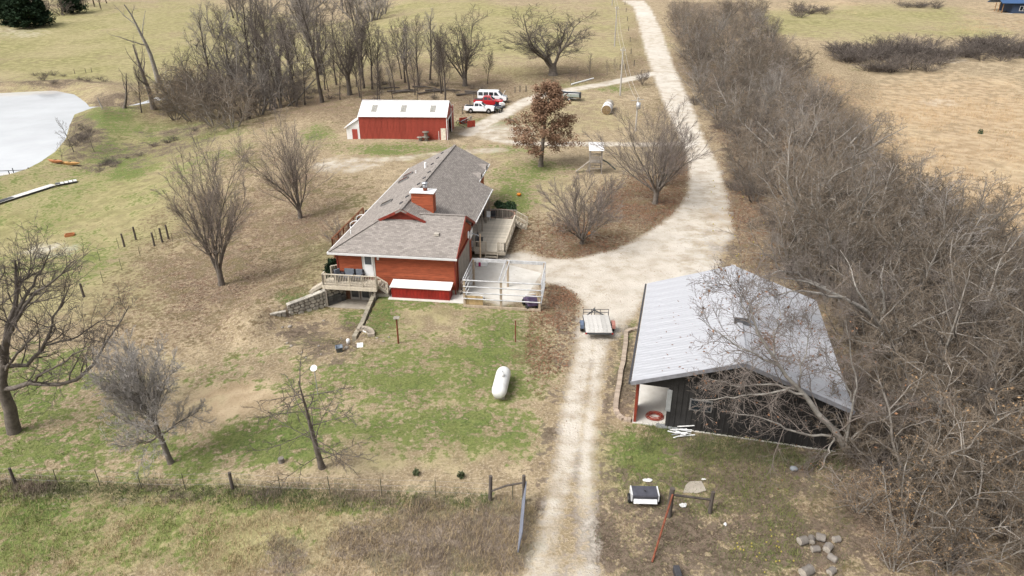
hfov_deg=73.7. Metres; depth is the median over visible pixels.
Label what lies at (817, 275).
brush tree
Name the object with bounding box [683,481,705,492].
concrete slab piece
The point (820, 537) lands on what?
cut log
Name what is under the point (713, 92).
brush tree
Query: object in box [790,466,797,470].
field stone
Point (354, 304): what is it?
basement patio
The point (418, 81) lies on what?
bare tree
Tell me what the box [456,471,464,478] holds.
seedling
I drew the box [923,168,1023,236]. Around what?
brush tree
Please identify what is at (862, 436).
shrub
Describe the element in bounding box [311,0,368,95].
bare tree
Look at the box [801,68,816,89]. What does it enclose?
brush tree
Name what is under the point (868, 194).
brush tree
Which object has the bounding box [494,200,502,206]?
garden plant
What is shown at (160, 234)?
fence post
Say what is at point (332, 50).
bare tree
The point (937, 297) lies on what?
brush tree
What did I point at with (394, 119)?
metal barn
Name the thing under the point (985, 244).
brush tree
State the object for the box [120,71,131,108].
dead tree
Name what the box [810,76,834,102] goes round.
brush tree
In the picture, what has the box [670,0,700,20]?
brush tree
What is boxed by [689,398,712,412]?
window frame
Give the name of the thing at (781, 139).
brush tree
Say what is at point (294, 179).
bare tree
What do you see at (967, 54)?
shrub
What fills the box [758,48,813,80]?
brush tree
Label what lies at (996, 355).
brush tree
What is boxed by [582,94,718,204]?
bare tree
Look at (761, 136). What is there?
brush tree
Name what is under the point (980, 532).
brush tree
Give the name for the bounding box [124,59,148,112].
bare tree
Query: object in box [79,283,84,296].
fence post
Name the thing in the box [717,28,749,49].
brush tree
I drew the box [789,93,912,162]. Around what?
brush tree
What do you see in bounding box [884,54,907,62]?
shrub
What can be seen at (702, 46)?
brush tree
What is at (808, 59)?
brush tree
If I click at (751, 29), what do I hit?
brush tree
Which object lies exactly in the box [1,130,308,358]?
dry grass
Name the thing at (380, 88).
bare tree
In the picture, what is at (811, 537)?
cut log
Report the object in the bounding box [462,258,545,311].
pen frame
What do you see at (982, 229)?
brush tree
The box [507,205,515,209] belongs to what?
garden plant
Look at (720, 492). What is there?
green grass
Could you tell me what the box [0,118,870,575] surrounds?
lawn
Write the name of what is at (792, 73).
brush tree
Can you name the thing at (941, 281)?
brush tree
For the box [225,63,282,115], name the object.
brush tree
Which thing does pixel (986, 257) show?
brush tree
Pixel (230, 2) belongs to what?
bare tree
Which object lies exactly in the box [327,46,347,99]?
bare tree
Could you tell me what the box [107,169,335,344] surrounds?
fallen leaves
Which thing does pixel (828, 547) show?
cut log
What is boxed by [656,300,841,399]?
fallen leaves
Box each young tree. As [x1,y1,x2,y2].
[54,121,76,151]
[56,140,66,160]
[83,128,94,151]
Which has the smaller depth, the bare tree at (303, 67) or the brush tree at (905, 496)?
the brush tree at (905, 496)
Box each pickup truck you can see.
[463,101,494,113]
[473,95,503,104]
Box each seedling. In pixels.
[412,468,419,475]
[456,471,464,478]
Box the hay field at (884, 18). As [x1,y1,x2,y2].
[665,0,1023,575]
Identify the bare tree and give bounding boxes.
[0,214,142,435]
[45,0,74,14]
[80,325,215,479]
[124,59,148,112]
[150,126,259,285]
[179,2,224,90]
[193,0,235,37]
[204,15,241,106]
[208,0,231,24]
[222,0,271,74]
[227,0,246,20]
[229,94,337,218]
[233,0,274,100]
[237,6,285,52]
[246,0,299,78]
[252,0,286,18]
[256,35,283,102]
[261,59,302,100]
[263,38,279,88]
[264,6,301,98]
[265,12,297,64]
[273,20,295,84]
[279,62,304,89]
[282,0,317,23]
[283,0,337,102]
[284,13,301,58]
[285,0,332,21]
[287,42,314,104]
[288,0,348,75]
[294,0,309,19]
[301,0,328,10]
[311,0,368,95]
[315,32,335,89]
[318,52,332,90]
[321,29,339,84]
[326,0,378,20]
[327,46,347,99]
[338,35,364,97]
[340,0,365,74]
[344,0,391,22]
[352,18,371,88]
[352,54,360,85]
[353,9,372,77]
[355,15,380,88]
[355,68,363,100]
[360,0,394,19]
[367,58,386,99]
[368,22,388,86]
[370,0,393,15]
[373,66,383,99]
[377,31,399,91]
[384,68,394,98]
[387,21,404,78]
[392,17,415,82]
[393,20,422,89]
[404,14,427,83]
[407,53,422,94]
[412,68,422,99]
[415,6,443,79]
[428,23,447,93]
[431,32,451,85]
[432,33,453,99]
[435,4,498,86]
[482,49,497,83]
[493,2,599,75]
[534,164,628,244]
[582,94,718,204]
[629,105,695,185]
[634,68,650,83]
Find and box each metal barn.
[344,100,453,139]
[628,265,855,450]
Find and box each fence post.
[7,467,16,484]
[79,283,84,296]
[120,233,125,246]
[150,232,155,245]
[158,228,162,242]
[164,225,169,238]
[228,471,234,489]
[396,319,398,343]
[488,475,491,500]
[522,475,525,501]
[667,487,674,517]
[708,491,714,513]
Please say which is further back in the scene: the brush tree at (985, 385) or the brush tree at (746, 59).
the brush tree at (746, 59)
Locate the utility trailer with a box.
[580,308,615,334]
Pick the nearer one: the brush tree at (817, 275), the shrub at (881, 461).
the shrub at (881, 461)
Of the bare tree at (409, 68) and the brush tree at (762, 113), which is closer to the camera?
the brush tree at (762, 113)
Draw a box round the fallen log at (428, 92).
[418,90,443,94]
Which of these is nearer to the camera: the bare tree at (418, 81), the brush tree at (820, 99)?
the brush tree at (820, 99)
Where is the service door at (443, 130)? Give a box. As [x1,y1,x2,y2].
[441,128,445,139]
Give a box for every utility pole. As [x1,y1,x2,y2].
[614,7,618,46]
[619,47,625,95]
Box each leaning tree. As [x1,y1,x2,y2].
[685,215,966,490]
[732,225,999,349]
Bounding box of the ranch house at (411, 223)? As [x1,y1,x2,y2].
[327,145,492,299]
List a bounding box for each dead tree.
[112,4,161,82]
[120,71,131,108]
[125,37,156,109]
[240,349,377,497]
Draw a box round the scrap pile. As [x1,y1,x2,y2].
[668,425,694,437]
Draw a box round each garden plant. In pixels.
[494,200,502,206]
[496,203,508,208]
[505,201,516,206]
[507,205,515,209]
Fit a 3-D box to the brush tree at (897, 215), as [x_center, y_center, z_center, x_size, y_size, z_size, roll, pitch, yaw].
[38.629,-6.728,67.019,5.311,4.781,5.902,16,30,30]
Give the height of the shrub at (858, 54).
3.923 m
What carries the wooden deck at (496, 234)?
on the lawn at (364, 176)
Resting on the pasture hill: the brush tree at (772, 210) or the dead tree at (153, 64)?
the dead tree at (153, 64)
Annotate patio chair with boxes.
[333,268,344,281]
[341,268,354,281]
[354,269,364,281]
[490,210,495,218]
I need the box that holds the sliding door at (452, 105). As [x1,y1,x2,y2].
[451,105,453,130]
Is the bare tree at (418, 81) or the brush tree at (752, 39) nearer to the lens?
the bare tree at (418, 81)
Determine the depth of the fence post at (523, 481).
33.92 m
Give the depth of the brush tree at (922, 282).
48.17 m
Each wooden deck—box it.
[309,264,390,306]
[331,207,363,257]
[467,208,527,258]
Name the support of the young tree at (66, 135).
on the pasture hill
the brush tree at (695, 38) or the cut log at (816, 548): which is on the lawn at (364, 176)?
the cut log at (816, 548)
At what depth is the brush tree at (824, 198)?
64.75 m
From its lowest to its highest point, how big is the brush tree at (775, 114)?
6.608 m
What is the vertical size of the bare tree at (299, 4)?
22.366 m
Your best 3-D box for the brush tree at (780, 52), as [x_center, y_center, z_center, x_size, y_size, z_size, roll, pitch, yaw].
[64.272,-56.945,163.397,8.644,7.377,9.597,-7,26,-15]
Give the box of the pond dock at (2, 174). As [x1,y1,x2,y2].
[0,167,28,175]
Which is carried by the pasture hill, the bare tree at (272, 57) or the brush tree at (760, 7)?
the bare tree at (272, 57)
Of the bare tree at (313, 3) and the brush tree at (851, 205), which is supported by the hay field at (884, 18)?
the brush tree at (851, 205)
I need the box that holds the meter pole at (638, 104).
[631,97,643,130]
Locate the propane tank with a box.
[492,366,510,399]
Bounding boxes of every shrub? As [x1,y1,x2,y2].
[105,159,118,167]
[319,216,358,243]
[323,257,336,278]
[686,93,707,104]
[722,178,736,187]
[727,130,748,143]
[727,178,744,190]
[734,180,754,195]
[742,218,761,228]
[754,163,782,180]
[756,124,779,135]
[756,185,776,195]
[788,10,807,17]
[803,7,824,13]
[814,6,836,11]
[820,41,866,55]
[822,40,854,49]
[822,301,876,333]
[827,48,860,59]
[829,50,862,62]
[831,49,874,62]
[835,47,879,61]
[836,41,860,49]
[838,347,891,393]
[844,40,877,49]
[844,345,922,398]
[845,45,885,60]
[845,329,876,355]
[846,44,890,55]
[847,57,884,71]
[848,414,944,495]
[857,427,918,456]
[861,33,905,44]
[861,57,900,71]
[862,42,913,55]
[862,57,900,71]
[862,437,903,471]
[863,39,894,52]
[864,45,909,60]
[869,32,918,45]
[870,38,928,51]
[872,322,935,361]
[874,56,921,73]
[874,403,925,439]
[877,369,932,419]
[879,57,912,72]
[880,49,924,64]
[884,41,919,54]
[884,52,946,70]
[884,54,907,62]
[885,38,934,52]
[888,45,930,58]
[891,33,931,42]
[898,1,912,7]
[898,42,935,56]
[898,499,996,575]
[900,37,950,47]
[903,43,938,54]
[903,323,971,364]
[907,1,927,7]
[907,49,948,63]
[910,57,952,71]
[913,421,1010,470]
[915,51,947,61]
[918,43,971,59]
[920,34,950,46]
[920,53,953,64]
[926,46,967,59]
[930,43,964,53]
[945,41,977,49]
[947,35,996,46]
[947,44,978,54]
[950,40,997,57]
[953,48,983,57]
[954,42,990,53]
[957,31,1002,45]
[961,47,987,56]
[962,37,1009,48]
[964,37,1008,49]
[964,470,1022,533]
[968,481,1023,545]
[971,53,997,60]
[972,37,1016,45]
[978,46,1018,55]
[979,32,1022,43]
[982,49,1023,61]
[985,38,1023,53]
[987,40,1023,56]
[991,44,1023,57]
[992,32,1023,41]
[1000,287,1023,310]
[1002,40,1023,53]
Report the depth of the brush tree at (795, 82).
126.70 m
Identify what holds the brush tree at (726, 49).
on the hay field at (884, 18)
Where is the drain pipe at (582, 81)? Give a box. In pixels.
[571,78,593,84]
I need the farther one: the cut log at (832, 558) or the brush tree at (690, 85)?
the brush tree at (690, 85)
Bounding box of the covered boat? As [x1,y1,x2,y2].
[562,91,580,100]
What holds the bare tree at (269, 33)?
on the pasture hill
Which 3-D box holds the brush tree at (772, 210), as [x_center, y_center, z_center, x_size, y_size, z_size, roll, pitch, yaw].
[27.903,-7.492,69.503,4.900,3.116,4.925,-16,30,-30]
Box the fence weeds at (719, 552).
[591,424,858,575]
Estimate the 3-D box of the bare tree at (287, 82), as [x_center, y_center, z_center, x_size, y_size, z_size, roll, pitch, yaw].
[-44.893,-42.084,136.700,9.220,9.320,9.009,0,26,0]
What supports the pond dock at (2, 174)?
in the pond water at (29, 126)
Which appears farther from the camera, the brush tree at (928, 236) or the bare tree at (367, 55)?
the bare tree at (367, 55)
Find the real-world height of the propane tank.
1.420 m
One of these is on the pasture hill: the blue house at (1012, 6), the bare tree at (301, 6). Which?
the bare tree at (301, 6)
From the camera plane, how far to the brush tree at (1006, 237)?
60.41 m
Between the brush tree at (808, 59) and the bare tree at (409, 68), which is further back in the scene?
the brush tree at (808, 59)
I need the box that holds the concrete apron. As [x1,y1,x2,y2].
[388,293,471,303]
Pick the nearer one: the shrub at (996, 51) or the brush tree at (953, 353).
the brush tree at (953, 353)
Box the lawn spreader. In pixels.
[627,485,660,503]
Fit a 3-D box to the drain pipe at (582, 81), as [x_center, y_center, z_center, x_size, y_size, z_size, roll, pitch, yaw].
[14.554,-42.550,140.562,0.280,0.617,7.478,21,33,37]
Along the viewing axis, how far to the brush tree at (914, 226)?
61.65 m
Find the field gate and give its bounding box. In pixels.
[517,481,526,551]
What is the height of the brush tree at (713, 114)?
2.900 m
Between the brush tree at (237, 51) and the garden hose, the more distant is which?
the brush tree at (237, 51)
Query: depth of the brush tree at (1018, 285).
53.08 m
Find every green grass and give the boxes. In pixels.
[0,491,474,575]
[603,422,804,575]
[639,420,848,470]
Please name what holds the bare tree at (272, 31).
on the pasture hill
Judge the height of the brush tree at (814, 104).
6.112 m
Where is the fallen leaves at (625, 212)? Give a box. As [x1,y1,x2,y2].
[510,153,691,258]
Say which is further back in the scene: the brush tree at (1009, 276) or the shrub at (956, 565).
the brush tree at (1009, 276)
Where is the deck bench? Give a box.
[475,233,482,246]
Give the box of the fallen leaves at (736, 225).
[702,124,846,279]
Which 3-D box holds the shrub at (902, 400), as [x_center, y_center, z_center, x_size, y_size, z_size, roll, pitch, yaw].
[23.836,6.696,41.110,3.803,2.278,3.359,21,33,37]
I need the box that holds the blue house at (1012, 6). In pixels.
[988,0,1023,13]
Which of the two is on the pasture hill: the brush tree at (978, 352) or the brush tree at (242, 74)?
the brush tree at (242, 74)
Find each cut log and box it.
[796,535,808,545]
[798,564,814,575]
[808,534,815,544]
[810,545,820,552]
[815,532,825,542]
[823,542,833,552]
[826,566,836,575]
[827,553,838,562]
[832,535,841,542]
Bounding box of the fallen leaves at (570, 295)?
[525,283,583,393]
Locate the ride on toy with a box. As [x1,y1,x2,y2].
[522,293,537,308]
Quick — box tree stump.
[278,456,283,463]
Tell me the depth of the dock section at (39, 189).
94.72 m
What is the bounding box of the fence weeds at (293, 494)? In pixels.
[0,469,495,517]
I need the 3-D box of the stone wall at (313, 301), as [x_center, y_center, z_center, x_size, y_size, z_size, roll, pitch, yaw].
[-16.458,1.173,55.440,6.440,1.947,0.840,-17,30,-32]
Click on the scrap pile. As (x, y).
(677, 431)
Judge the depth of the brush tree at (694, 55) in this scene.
149.87 m
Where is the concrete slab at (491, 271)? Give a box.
[457,262,540,300]
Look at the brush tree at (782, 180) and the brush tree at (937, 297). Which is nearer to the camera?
the brush tree at (937, 297)
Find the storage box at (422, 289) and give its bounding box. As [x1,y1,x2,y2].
[390,279,452,300]
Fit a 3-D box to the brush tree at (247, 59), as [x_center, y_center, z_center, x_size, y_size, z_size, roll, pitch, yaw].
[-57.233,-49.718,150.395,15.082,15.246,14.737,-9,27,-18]
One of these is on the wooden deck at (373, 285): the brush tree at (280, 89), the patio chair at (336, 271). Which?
the patio chair at (336, 271)
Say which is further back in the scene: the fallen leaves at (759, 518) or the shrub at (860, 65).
the shrub at (860, 65)
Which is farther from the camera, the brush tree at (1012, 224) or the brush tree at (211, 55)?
the brush tree at (211, 55)
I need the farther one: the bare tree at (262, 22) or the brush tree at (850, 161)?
the bare tree at (262, 22)
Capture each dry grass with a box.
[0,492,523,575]
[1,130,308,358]
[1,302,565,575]
[266,489,541,575]
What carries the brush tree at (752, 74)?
on the hay field at (884, 18)
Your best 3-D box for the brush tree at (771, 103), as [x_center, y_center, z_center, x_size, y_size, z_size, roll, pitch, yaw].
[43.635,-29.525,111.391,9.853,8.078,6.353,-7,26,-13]
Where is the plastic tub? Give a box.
[335,344,342,352]
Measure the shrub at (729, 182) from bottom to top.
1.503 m
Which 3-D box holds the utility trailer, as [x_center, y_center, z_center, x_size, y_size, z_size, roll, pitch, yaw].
[6.291,2.414,50.760,2.560,1.124,4.010,0,26,1]
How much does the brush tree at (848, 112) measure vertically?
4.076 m
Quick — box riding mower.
[494,101,504,107]
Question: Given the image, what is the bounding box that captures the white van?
[477,89,507,100]
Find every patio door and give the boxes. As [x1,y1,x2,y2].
[350,290,360,299]
[360,287,370,299]
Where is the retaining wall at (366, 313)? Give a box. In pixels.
[352,292,376,342]
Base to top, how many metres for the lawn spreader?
0.922 m
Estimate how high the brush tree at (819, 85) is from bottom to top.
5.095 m
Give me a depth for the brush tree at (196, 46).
150.57 m
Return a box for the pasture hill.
[0,0,988,172]
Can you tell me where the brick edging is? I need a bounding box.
[613,326,637,421]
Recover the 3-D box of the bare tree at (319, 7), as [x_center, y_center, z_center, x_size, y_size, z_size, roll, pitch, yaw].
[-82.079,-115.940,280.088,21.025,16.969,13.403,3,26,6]
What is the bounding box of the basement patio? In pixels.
[328,299,368,309]
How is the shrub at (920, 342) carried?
on the hay field at (884, 18)
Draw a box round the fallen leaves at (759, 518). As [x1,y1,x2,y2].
[595,427,940,575]
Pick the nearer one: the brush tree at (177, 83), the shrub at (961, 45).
the brush tree at (177, 83)
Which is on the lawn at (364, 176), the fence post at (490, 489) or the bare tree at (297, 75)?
the fence post at (490, 489)
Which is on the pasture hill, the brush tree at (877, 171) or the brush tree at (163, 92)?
the brush tree at (163, 92)
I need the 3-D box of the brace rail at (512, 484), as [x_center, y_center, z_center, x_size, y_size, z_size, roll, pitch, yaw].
[-0.284,9.960,34.161,1.712,0.787,0.098,2,26,4]
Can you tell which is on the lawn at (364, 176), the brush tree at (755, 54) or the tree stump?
the tree stump
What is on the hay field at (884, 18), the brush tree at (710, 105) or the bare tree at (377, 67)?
the brush tree at (710, 105)
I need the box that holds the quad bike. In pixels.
[494,106,502,112]
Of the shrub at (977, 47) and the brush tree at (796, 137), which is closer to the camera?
the brush tree at (796, 137)
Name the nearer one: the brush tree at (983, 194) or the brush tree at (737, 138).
the brush tree at (983, 194)
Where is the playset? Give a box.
[576,142,615,173]
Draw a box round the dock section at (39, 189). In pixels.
[0,179,77,202]
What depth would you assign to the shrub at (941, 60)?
162.74 m
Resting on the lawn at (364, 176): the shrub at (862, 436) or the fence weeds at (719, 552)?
the fence weeds at (719, 552)
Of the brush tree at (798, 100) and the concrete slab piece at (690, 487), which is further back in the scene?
the brush tree at (798, 100)
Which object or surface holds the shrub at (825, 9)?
on the hay field at (884, 18)
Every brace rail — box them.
[491,482,521,491]
[673,494,710,500]
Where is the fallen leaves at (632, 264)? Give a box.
[488,163,736,447]
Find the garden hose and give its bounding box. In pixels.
[645,411,663,420]
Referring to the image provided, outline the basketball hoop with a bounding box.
[470,227,487,266]
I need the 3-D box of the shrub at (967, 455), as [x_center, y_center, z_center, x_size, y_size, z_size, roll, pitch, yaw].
[24.264,8.580,36.772,4.553,2.728,4.021,-7,26,-14]
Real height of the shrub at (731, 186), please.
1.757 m
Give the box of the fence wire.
[0,468,487,494]
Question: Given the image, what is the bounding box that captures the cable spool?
[422,131,428,137]
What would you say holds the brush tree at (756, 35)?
on the hay field at (884, 18)
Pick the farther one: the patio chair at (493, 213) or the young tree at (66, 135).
the young tree at (66, 135)
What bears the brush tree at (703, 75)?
on the hay field at (884, 18)
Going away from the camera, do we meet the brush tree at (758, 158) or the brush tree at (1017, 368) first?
the brush tree at (1017, 368)
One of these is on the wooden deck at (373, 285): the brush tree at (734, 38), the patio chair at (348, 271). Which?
the patio chair at (348, 271)
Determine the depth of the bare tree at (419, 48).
134.07 m
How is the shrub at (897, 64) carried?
on the hay field at (884, 18)
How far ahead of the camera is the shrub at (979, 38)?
180.36 m
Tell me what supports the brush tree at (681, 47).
on the hay field at (884, 18)
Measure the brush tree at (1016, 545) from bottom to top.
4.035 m
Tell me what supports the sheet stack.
on the lawn at (364, 176)
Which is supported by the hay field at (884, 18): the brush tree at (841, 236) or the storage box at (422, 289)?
the brush tree at (841, 236)
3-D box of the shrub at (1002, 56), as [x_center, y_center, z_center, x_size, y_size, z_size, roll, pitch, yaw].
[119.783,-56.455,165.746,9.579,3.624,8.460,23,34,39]
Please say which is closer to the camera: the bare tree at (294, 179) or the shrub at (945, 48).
the bare tree at (294, 179)
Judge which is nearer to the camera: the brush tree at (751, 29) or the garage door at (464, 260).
the garage door at (464, 260)
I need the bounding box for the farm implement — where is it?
[456,116,474,127]
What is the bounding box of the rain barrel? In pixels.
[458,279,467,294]
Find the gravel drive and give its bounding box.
[464,0,735,575]
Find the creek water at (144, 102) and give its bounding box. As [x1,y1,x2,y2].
[87,98,162,108]
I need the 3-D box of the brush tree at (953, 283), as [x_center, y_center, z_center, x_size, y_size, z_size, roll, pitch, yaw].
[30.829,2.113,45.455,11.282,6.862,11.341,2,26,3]
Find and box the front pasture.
[0,482,533,575]
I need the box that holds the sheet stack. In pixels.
[656,423,683,431]
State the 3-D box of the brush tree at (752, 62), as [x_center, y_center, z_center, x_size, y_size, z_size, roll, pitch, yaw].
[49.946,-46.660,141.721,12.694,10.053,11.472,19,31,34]
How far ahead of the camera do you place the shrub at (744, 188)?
79.39 m
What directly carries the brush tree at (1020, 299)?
on the hay field at (884, 18)
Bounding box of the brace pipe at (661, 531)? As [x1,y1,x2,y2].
[651,494,672,562]
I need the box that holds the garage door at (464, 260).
[458,240,469,287]
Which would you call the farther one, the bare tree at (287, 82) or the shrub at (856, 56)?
the shrub at (856, 56)
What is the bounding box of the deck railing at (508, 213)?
[487,209,515,218]
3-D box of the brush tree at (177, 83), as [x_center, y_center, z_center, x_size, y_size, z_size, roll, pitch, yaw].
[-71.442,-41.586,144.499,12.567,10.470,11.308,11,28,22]
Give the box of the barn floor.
[632,384,834,451]
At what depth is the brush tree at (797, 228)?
61.86 m
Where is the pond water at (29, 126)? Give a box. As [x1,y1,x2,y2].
[0,91,89,173]
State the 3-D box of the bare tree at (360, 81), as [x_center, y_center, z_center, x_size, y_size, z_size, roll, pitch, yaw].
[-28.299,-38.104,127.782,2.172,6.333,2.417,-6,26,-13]
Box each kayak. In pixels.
[48,159,61,162]
[60,161,79,164]
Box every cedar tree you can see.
[0,0,16,25]
[1,0,55,27]
[29,0,57,26]
[57,0,88,13]
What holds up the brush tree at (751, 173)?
on the hay field at (884, 18)
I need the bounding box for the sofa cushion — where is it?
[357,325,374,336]
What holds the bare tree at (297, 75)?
on the pasture hill
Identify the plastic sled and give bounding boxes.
[64,232,74,236]
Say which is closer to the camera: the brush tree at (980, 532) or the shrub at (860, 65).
the brush tree at (980, 532)
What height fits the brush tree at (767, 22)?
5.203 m
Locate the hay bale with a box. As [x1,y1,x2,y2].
[601,104,611,114]
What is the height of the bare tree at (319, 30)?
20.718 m
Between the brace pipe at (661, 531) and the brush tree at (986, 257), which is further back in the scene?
the brush tree at (986, 257)
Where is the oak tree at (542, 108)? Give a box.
[504,78,586,166]
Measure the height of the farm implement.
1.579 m
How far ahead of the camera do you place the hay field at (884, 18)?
132.43 m
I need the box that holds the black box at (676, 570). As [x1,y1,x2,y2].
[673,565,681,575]
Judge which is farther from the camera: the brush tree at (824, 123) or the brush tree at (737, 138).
the brush tree at (824, 123)
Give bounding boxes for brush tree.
[138,65,201,116]
[139,56,229,122]
[150,79,185,108]
[150,82,192,120]
[161,39,238,106]
[164,43,233,115]
[165,67,247,128]
[166,42,258,119]
[167,50,204,100]
[180,73,269,133]
[181,27,254,98]
[194,23,255,92]
[198,49,271,121]
[208,33,284,103]
[221,27,281,95]
[224,46,292,110]
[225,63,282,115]
[238,41,334,108]
[265,57,309,106]
[660,16,693,37]
[663,5,689,26]
[664,39,703,55]
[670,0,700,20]
[672,30,695,46]
[673,0,700,15]
[673,67,719,92]
[674,4,719,35]
[676,35,728,71]
[678,35,715,64]
[679,13,712,42]
[679,58,710,81]
[686,27,706,45]
[686,57,710,75]
[687,82,744,121]
[689,59,717,86]
[694,40,716,58]
[696,68,724,98]
[698,91,713,109]
[701,83,728,104]
[704,69,786,118]
[706,9,729,31]
[708,0,743,22]
[708,42,754,68]
[709,46,737,68]
[709,64,772,111]
[710,113,730,126]
[711,61,744,95]
[712,9,735,36]
[714,43,733,58]
[715,111,746,133]
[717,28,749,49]
[718,98,770,144]
[719,0,742,14]
[719,136,753,163]
[720,57,774,97]
[721,83,798,126]
[723,125,758,150]
[723,146,774,185]
[725,38,786,81]
[726,89,794,133]
[727,36,743,56]
[727,140,793,180]
[728,41,789,75]
[731,64,780,88]
[732,130,785,170]
[732,158,781,203]
[733,107,881,167]
[734,24,765,40]
[736,0,768,18]
[736,192,846,272]
[737,25,769,46]
[737,33,771,58]
[737,157,786,197]
[738,58,800,101]
[738,120,887,214]
[741,2,769,26]
[741,126,793,160]
[742,36,767,65]
[745,116,779,147]
[747,0,770,14]
[747,38,791,72]
[749,163,873,224]
[751,7,768,23]
[752,65,791,108]
[753,16,783,42]
[753,82,800,125]
[753,95,797,131]
[753,185,806,240]
[754,85,776,112]
[754,220,815,283]
[755,108,809,156]
[755,194,770,212]
[756,15,779,31]
[756,159,937,251]
[757,62,799,100]
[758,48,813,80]
[758,126,790,163]
[758,192,853,261]
[758,197,795,225]
[759,33,775,54]
[761,34,799,62]
[762,194,932,295]
[763,61,801,81]
[765,96,817,121]
[768,28,796,51]
[768,32,787,42]
[768,40,808,67]
[768,149,807,180]
[769,65,805,88]
[769,79,805,106]
[773,147,833,184]
[773,204,895,283]
[774,84,852,129]
[774,110,813,142]
[777,167,889,237]
[780,93,840,148]
[780,153,860,222]
[781,228,838,288]
[782,46,820,73]
[782,157,935,218]
[783,159,815,188]
[786,85,816,113]
[787,110,813,136]
[787,223,930,304]
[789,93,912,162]
[790,140,852,176]
[793,58,813,79]
[793,73,857,103]
[793,88,829,122]
[798,113,863,158]
[800,136,832,165]
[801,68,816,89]
[802,260,932,346]
[804,93,851,125]
[805,90,839,109]
[805,142,885,183]
[805,186,925,251]
[805,211,880,264]
[807,227,1023,323]
[808,341,1023,524]
[809,152,956,245]
[809,170,850,204]
[810,76,827,95]
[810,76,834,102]
[812,114,845,132]
[812,194,988,315]
[813,93,846,109]
[815,458,897,525]
[817,135,965,224]
[819,284,936,362]
[821,110,898,156]
[822,250,920,316]
[823,160,866,186]
[823,164,869,201]
[823,201,858,226]
[824,404,912,475]
[825,227,1013,357]
[827,103,871,132]
[829,109,892,137]
[832,103,861,122]
[832,140,901,183]
[833,158,907,189]
[833,253,952,327]
[834,141,877,166]
[835,108,907,149]
[835,255,1023,435]
[839,222,895,274]
[845,134,878,162]
[845,381,902,438]
[847,365,923,417]
[848,304,970,381]
[851,154,936,211]
[853,447,948,513]
[854,274,1023,361]
[855,224,986,311]
[857,154,908,201]
[858,157,961,218]
[861,140,944,194]
[862,149,899,172]
[863,357,924,400]
[866,267,1019,353]
[867,223,927,279]
[867,385,975,473]
[867,506,947,575]
[869,433,998,560]
[871,215,939,255]
[871,252,1023,370]
[876,168,1002,251]
[876,206,1023,313]
[877,222,1009,292]
[882,197,932,232]
[886,189,982,277]
[886,400,1023,533]
[887,341,1019,446]
[888,193,978,238]
[889,175,1023,269]
[893,179,1001,293]
[900,367,1023,501]
[904,176,1003,231]
[906,168,1023,256]
[907,242,1023,346]
[909,494,1013,575]
[910,226,1023,403]
[912,441,1023,575]
[915,322,1023,447]
[919,317,992,382]
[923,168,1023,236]
[927,272,975,321]
[937,236,1023,280]
[941,216,1023,271]
[944,293,1023,409]
[944,338,1023,423]
[946,395,1023,469]
[948,213,1004,259]
[949,234,1023,301]
[949,262,1023,321]
[952,245,1023,375]
[956,260,1013,317]
[977,211,1022,274]
[977,214,1023,253]
[978,470,1023,538]
[983,212,1023,265]
[988,259,1023,295]
[990,274,1023,298]
[992,248,1023,295]
[994,491,1023,571]
[996,343,1023,417]
[1000,439,1023,481]
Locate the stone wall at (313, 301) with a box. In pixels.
[270,286,346,316]
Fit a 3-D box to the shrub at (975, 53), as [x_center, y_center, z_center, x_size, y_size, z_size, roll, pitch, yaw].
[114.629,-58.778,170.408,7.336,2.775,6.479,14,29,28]
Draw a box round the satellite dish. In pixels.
[310,365,317,394]
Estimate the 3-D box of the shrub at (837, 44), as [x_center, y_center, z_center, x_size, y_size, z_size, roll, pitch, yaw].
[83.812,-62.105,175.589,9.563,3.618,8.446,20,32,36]
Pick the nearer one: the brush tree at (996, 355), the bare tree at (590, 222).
the brush tree at (996, 355)
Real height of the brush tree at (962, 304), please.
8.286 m
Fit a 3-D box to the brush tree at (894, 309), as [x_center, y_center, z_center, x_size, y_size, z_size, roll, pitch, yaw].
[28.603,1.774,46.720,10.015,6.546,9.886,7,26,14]
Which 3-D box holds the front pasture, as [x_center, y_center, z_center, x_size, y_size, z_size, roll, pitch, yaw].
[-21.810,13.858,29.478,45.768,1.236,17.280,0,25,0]
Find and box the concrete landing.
[376,289,391,298]
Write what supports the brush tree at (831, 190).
on the hay field at (884, 18)
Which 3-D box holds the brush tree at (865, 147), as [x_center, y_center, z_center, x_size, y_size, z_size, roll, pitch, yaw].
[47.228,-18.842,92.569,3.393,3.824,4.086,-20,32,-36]
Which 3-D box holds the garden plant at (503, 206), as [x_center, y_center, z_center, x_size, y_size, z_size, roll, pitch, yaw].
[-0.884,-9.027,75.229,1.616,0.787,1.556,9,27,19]
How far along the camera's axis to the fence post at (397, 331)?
48.36 m
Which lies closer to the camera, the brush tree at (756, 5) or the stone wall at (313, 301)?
the stone wall at (313, 301)
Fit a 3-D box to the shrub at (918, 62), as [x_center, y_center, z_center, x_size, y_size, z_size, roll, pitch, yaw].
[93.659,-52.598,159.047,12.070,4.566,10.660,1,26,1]
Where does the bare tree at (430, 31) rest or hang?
on the pasture hill

